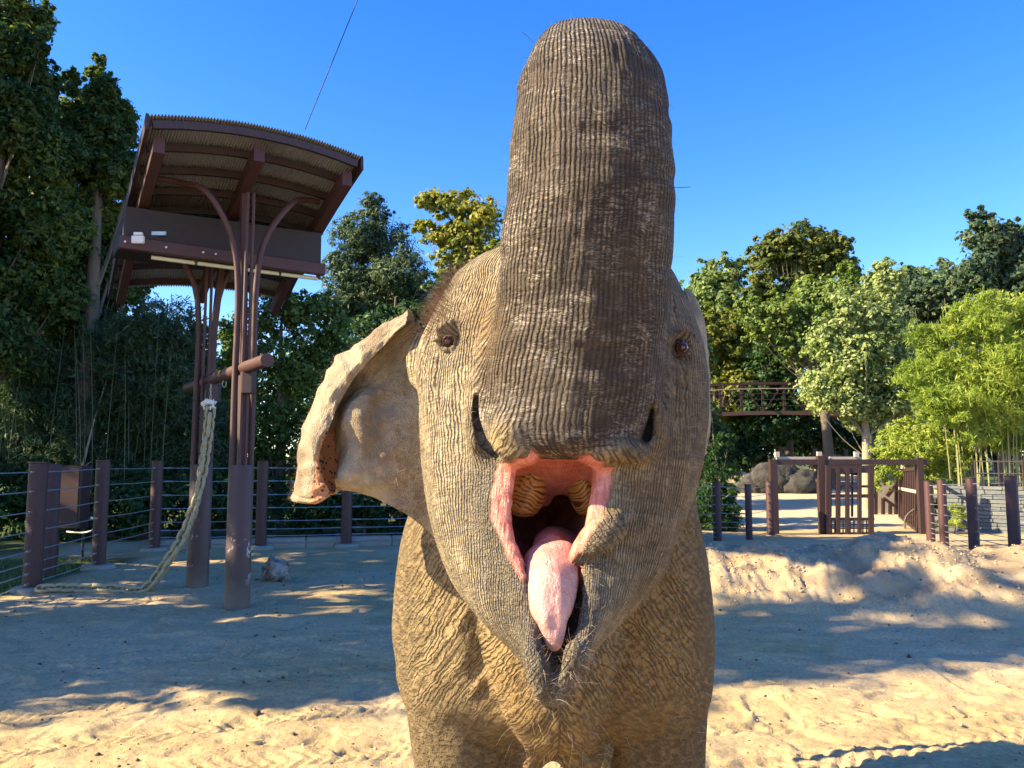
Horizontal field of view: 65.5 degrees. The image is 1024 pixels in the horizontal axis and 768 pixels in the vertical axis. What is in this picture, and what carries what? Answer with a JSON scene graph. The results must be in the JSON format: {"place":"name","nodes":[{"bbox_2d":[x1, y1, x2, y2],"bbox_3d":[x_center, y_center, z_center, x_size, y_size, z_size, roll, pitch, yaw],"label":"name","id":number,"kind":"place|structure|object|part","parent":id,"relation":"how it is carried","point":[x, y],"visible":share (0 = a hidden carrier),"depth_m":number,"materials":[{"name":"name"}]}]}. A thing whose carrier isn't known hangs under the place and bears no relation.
{"place":"outdoors","nodes":[
{"label":"outdoors","id":0,"kind":"place"},
{"bbox_2d":[0,555,111,597],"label":"grass","id":1,"kind":"structure","parent":0,"point":[61,570],"depth_m":11.64,"materials":[{"name":"green plant"}]},
{"bbox_2d":[0,455,1023,767],"bbox_3d":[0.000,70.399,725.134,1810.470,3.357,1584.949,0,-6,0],"label":"ground","id":2,"kind":"structure","parent":0,"point":[938,707],"depth_m":6.50,"materials":[{"name":"beige sand"}]},
{"bbox_2d":[0,0,100,389],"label":"tree","id":3,"kind":"object","parent":2,"relation":"on","point":[38,237],"visible":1,"depth_m":17.35,"materials":[{"name":"green plant"}]},
{"bbox_2d":[43,464,61,576],"bbox_3d":[-6.470,1.958,11.164,0.200,1.670,0.197,0,-6,0],"label":"gate post","id":4,"kind":"object","parent":2,"relation":"on","point":[53,502],"visible":0.58,"depth_m":11.11,"materials":[{"name":"brown paint"}]},
{"bbox_2d":[57,465,92,561],"bbox_3d":[-6.858,2.071,12.572,0.884,1.560,0.374,0,-6,0],"label":"feed cabinet","id":5,"kind":"object","parent":2,"relation":"on","point":[73,497],"visible":0.47,"depth_m":12.49,"materials":[{"name":"brown metal"}]},
{"bbox_3d":[-7.000,1.751,12.482,0.400,0.860,0.012,0,-6,0],"label":"door","id":6,"kind":"part","parent":5,"relation":"part of","materials":[{"name":"brown paint"}]},
{"bbox_2d":[36,51,155,528],"bbox_3d":[-9.973,-2.314,18.793,2.962,11.739,2.311,0,-6,0],"label":"tree","id":7,"kind":"object","parent":2,"relation":"on","point":[101,115],"visible":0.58,"depth_m":18.49,"materials":[{"name":"green plant"}]},
{"bbox_2d":[0,293,237,540],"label":"bamboo thicket","id":8,"kind":"object","parent":2,"relation":"on","point":[148,349],"visible":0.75,"depth_m":17.47,"materials":[{"name":"green plant"}]},
{"bbox_2d":[0,454,294,541],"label":"hedge","id":9,"kind":"object","parent":2,"relation":"on","point":[9,505],"visible":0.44,"depth_m":16.15,"materials":[{"name":"green plant"}]},
{"bbox_2d":[76,324,273,484],"bbox_3d":[-11.950,0.720,27.874,7.824,6.750,4.889,0,-6,0],"label":"backdrop tree","id":10,"kind":"object","parent":2,"relation":"on","point":[223,474],"visible":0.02,"depth_m":27.14,"materials":[{"name":"green plant"}]},
{"bbox_2d":[0,460,406,594],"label":"wire fence","id":11,"kind":"object","parent":2,"relation":"on","point":[34,532],"visible":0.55,"depth_m":11.89,"materials":[{"name":"brown paint"}]},
{"bbox_2d":[108,113,363,610],"bbox_3d":[-3.919,0.051,10.485,2.588,5.411,5.122,3,-6,-27],"label":"shelter","id":12,"kind":"object","parent":2,"relation":"on","point":[242,209],"visible":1,"depth_m":9.55,"materials":[{"name":"metal"}]},
{"bbox_2d":[34,384,216,593],"bbox_3d":[-4.785,1.280,9.888,2.058,2.630,0.243,1,-6,-7],"label":"rope","id":13,"kind":"object","parent":12,"relation":"hanging from","point":[162,569],"visible":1,"depth_m":9.82,"materials":[{"name":"beige fabric"}]},
{"bbox_2d":[304,0,357,129],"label":"cable","id":14,"kind":"object","parent":12,"relation":"attached to","point":[331,64],"visible":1,"depth_m":9.92,"materials":[{"name":"black metal"}]},
{"bbox_2d":[261,555,290,582],"bbox_3d":[-3.180,2.520,10.733,0.390,0.432,0.450,0,-6,0],"label":"boulder","id":15,"kind":"object","parent":2,"relation":"on","point":[274,569],"visible":0.9,"depth_m":10.58,"materials":[{"name":"grey stone"}]},
{"bbox_2d":[160,535,401,549],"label":"kerb","id":16,"kind":"structure","parent":2,"relation":"on","point":[217,542],"depth_m":14.89,"materials":[{"name":"concrete"}]},
{"bbox_2d":[259,351,313,438],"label":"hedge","id":17,"kind":"object","parent":2,"relation":"on","point":[293,391],"depth_m":57.65,"materials":[{"name":"green plant"}]},
{"bbox_2d":[213,288,361,527],"bbox_3d":[-5.796,0.551,19.657,3.806,6.150,3.078,2,-6,-24],"label":"bushy tree","id":18,"kind":"object","parent":2,"relation":"on","point":[296,373],"visible":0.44,"depth_m":19.25,"materials":[{"name":"green plant"}]},
{"bbox_2d":[270,475,407,536],"bbox_3d":[-2.801,2.154,17.541,5.037,2.894,2.063,1,-6,-7],"label":"hedge","id":19,"kind":"object","parent":2,"relation":"on","point":[376,516],"visible":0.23,"depth_m":17.10,"materials":[{"name":"green plant"}]},
{"bbox_2d":[311,191,437,329],"bbox_3d":[-4.713,-1.623,30.449,6.201,11.841,3.488,0,-6,0],"label":"feathery tree","id":20,"kind":"object","parent":2,"relation":"on","point":[384,278],"visible":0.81,"depth_m":30.19,"materials":[{"name":"green plant"}]},
{"bbox_2d":[309,269,455,504],"bbox_3d":[-4.172,0.126,26.159,5.693,7.870,3.808,0,-6,0],"label":"shaded tree","id":21,"kind":"object","parent":2,"relation":"on","point":[364,324],"visible":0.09,"depth_m":25.88,"materials":[{"name":"green plant"}]},
{"bbox_2d":[411,186,504,279],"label":"golden oak","id":22,"kind":"object","parent":2,"relation":"on","point":[456,234],"visible":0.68,"depth_m":40.62,"materials":[{"name":"yellow plant"}]},
{"bbox_2d":[288,17,726,767],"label":"elephant","id":23,"kind":"object","parent":2,"relation":"on","point":[516,427],"visible":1,"depth_m":1.77},
{"bbox_2d":[0,542,1023,766],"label":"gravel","id":24,"kind":"structure","parent":2,"relation":"on","point":[375,748],"depth_m":5.96,"materials":[{"name":"beige gravel"}]},
{"bbox_2d":[0,532,1023,767],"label":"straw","id":25,"kind":"object","parent":2,"relation":"on","point":[396,682],"visible":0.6,"depth_m":5.90,"materials":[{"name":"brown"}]},
{"bbox_2d":[5,545,1023,767],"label":"debris","id":26,"kind":"object","parent":2,"relation":"on","point":[256,712],"visible":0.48,"depth_m":6.09,"materials":[{"name":"brown plant"}]},
{"bbox_2d":[707,342,716,379],"bbox_3d":[5.476,1.028,33.833,6.089,8.426,4.175,-2,-6,23],"label":"backdrop tree","id":27,"kind":"object","parent":2,"relation":"on","point":[712,361],"visible":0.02,"depth_m":33.79,"materials":[{"name":"green plant"}]},
{"bbox_2d":[686,251,752,399],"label":"round tree","id":28,"kind":"object","parent":2,"relation":"on","point":[709,282],"visible":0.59,"depth_m":56.07,"materials":[{"name":"green plant"}]},
{"bbox_2d":[695,395,744,531],"bbox_3d":[6.116,2.524,24.538,2.327,4.438,1.986,0,-6,0],"label":"dark bamboo","id":29,"kind":"object","parent":2,"relation":"on","point":[716,454],"visible":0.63,"depth_m":24.39,"materials":[{"name":"green plant"}]},
{"bbox_2d":[698,300,752,482],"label":"yellow green tree","id":30,"kind":"object","parent":2,"relation":"on","point":[731,346],"visible":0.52,"depth_m":48.68,"materials":[{"name":"green plant"}]},
{"bbox_2d":[679,280,777,471],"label":"backdrop tree","id":31,"kind":"object","parent":2,"relation":"on","point":[750,349],"visible":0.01,"depth_m":61.24,"materials":[{"name":"green plant"}]},
{"bbox_2d":[707,337,759,481],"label":"sunlit tree","id":32,"kind":"object","parent":2,"relation":"on","point":[722,374],"visible":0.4,"depth_m":47.28,"materials":[{"name":"green plant"}]},
{"bbox_2d":[696,481,774,540],"bbox_3d":[5.611,3.391,21.047,4.981,1.702,0.627,5,-7,-39],"label":"wire fence","id":33,"kind":"object","parent":2,"relation":"on","point":[716,495],"visible":0.73,"depth_m":21.28,"materials":[{"name":"brown paint"}]},
{"bbox_2d":[718,420,770,446],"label":"hedge","id":34,"kind":"object","parent":2,"relation":"on","point":[738,430],"visible":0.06,"depth_m":52.80,"materials":[{"name":"green plant"}]},
{"bbox_2d":[708,430,787,479],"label":"hedge","id":35,"kind":"object","parent":2,"relation":"on","point":[744,455],"visible":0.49,"depth_m":46.15,"materials":[{"name":"green plant"}]},
{"bbox_2d":[733,473,765,493],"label":"boulder","id":36,"kind":"object","parent":2,"relation":"on","point":[746,478],"visible":0.36,"depth_m":40.21,"materials":[{"name":"grey stone"}]},
{"bbox_2d":[721,332,815,458],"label":"tree","id":37,"kind":"object","parent":2,"relation":"on","point":[774,425],"visible":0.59,"depth_m":46.38,"materials":[{"name":"green plant"}]},
{"bbox_2d":[750,462,798,492],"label":"boulder","id":38,"kind":"object","parent":2,"relation":"on","point":[759,475],"visible":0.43,"depth_m":40.24,"materials":[{"name":"grey stone"}]},
{"bbox_2d":[783,468,816,493],"bbox_3d":[14.426,5.133,40.610,2.406,1.689,1.745,0,-6,0],"label":"boulder","id":39,"kind":"object","parent":2,"relation":"on","point":[802,481],"visible":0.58,"depth_m":39.99,"materials":[{"name":"grey stone"}]},
{"bbox_2d":[737,217,863,456],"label":"oak tree","id":40,"kind":"object","parent":2,"relation":"on","point":[790,257],"visible":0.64,"depth_m":50.36,"materials":[{"name":"green plant"}]},
{"bbox_2d":[731,259,872,488],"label":"broad tree","id":41,"kind":"object","parent":2,"relation":"on","point":[785,321],"visible":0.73,"depth_m":44.05,"materials":[{"name":"green plant"}]},
{"bbox_2d":[813,448,817,468],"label":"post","id":42,"kind":"object","parent":2,"relation":"on","point":[815,450],"visible":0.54,"depth_m":43.73,"materials":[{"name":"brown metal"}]},
{"bbox_2d":[710,382,922,481],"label":"footbridge","id":43,"kind":"object","parent":2,"relation":"on","point":[803,413],"visible":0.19,"depth_m":45.07,"materials":[{"name":"brown metal"}]},
{"bbox_2d":[753,406,881,470],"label":"hedge","id":44,"kind":"object","parent":2,"relation":"on","point":[806,444],"visible":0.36,"depth_m":50.98,"materials":[{"name":"green plant"}]},
{"bbox_2d":[751,262,915,470],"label":"backdrop tree","id":45,"kind":"object","parent":2,"relation":"on","point":[905,267],"visible":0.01,"depth_m":61.03,"materials":[{"name":"green plant"}]},
{"bbox_2d":[794,427,882,475],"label":"hedge","id":46,"kind":"object","parent":2,"relation":"on","point":[799,455],"visible":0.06,"depth_m":55.75,"materials":[{"name":"green plant"}]},
{"bbox_2d":[843,449,847,455],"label":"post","id":47,"kind":"object","parent":2,"relation":"on","point":[845,452],"visible":0.35,"depth_m":43.72,"materials":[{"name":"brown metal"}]},
{"bbox_2d":[768,452,927,533],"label":"holding gate","id":48,"kind":"structure","parent":2,"relation":"on","point":[911,490],"depth_m":23.02,"materials":[{"name":"metal"}]},
{"bbox_2d":[786,256,924,509],"bbox_3d":[13.870,0.023,31.733,5.927,10.172,3.305,0,-6,0],"label":"pale tree","id":49,"kind":"object","parent":2,"relation":"on","point":[865,398],"visible":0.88,"depth_m":31.21,"materials":[{"name":"green plant"}]},
{"bbox_2d":[705,535,1023,618],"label":"earth clods","id":50,"kind":"object","parent":2,"relation":"on","point":[862,606],"visible":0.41,"depth_m":9.09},
{"bbox_2d":[874,477,897,514],"bbox_3d":[13.827,4.173,29.473,1.063,1.805,0.575,0,-6,0],"label":"barrier","id":51,"kind":"object","parent":2,"relation":"on","point":[885,500],"visible":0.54,"depth_m":29.30,"materials":[{"name":"concrete"}]},
{"bbox_2d":[830,264,945,458],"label":"tall tree","id":52,"kind":"object","parent":2,"relation":"on","point":[871,437],"depth_m":43.85,"materials":[{"name":"green plant"}]},
{"bbox_2d":[866,415,974,520],"bbox_3d":[14.007,2.914,27.167,3.491,3.780,2.123,-1,-6,14],"label":"yellow shrub","id":53,"kind":"object","parent":2,"relation":"on","point":[905,444],"visible":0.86,"depth_m":26.99,"materials":[{"name":"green plant"}]},
{"bbox_2d":[872,268,985,465],"bbox_3d":[19.300,-0.053,36.430,5.301,10.950,3.647,0,-6,0],"label":"rusty tree","id":54,"kind":"object","parent":2,"relation":"on","point":[928,304],"visible":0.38,"depth_m":36.04,"materials":[{"name":"green plant"}]},
{"bbox_2d":[904,477,954,528],"bbox_3d":[13.188,3.796,24.989,2.074,1.747,1.058,0,-6,0],"label":"climber mat","id":55,"kind":"object","parent":2,"relation":"on","point":[934,484],"visible":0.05,"depth_m":24.77,"materials":[{"name":"green plant"}]},
{"bbox_2d":[870,356,1023,478],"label":"backdrop tree","id":56,"kind":"object","parent":2,"relation":"on","point":[994,455],"visible":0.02,"depth_m":37.78,"materials":[{"name":"green plant"}]},
{"bbox_2d":[878,251,1021,472],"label":"backdrop tree","id":57,"kind":"object","parent":2,"relation":"on","point":[942,262],"visible":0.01,"depth_m":60.68,"materials":[{"name":"green plant"}]},
{"bbox_2d":[885,284,1023,520],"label":"bamboo clump","id":58,"kind":"object","parent":2,"relation":"on","point":[941,401],"visible":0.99,"depth_m":25.48,"materials":[{"name":"green plant"}]},
{"bbox_2d":[947,502,966,533],"bbox_3d":[12.761,3.933,22.881,0.926,1.074,0.640,0,-6,0],"label":"spiky shrub","id":59,"kind":"object","parent":2,"relation":"on","point":[954,521],"visible":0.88,"depth_m":22.90,"materials":[{"name":"green plant"}]},
{"bbox_2d":[923,475,1023,550],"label":"wire fence","id":60,"kind":"object","parent":2,"relation":"on","point":[1012,496],"visible":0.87,"depth_m":17.75,"materials":[{"name":"brown paint"}]},
{"bbox_2d":[933,485,1023,534],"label":"stone wall","id":61,"kind":"structure","parent":2,"relation":"on","point":[986,503],"depth_m":23.41,"materials":[{"name":"stone"}]},
{"bbox_2d":[974,460,1023,486],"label":"guard rail","id":62,"kind":"object","parent":61,"relation":"on","point":[998,461],"visible":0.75,"depth_m":23.82,"materials":[{"name":"brown metal"}]},
{"bbox_2d":[947,204,1023,486],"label":"tall dark tree","id":63,"kind":"object","parent":2,"relation":"on","point":[995,261],"visible":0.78,"depth_m":33.23,"materials":[{"name":"green plant"}]},
{"bbox_2d":[9,0,1023,456],"label":"sky","id":64,"kind":"structure","parent":0,"point":[878,123],"materials":[{"name":"blue"}]}
]}

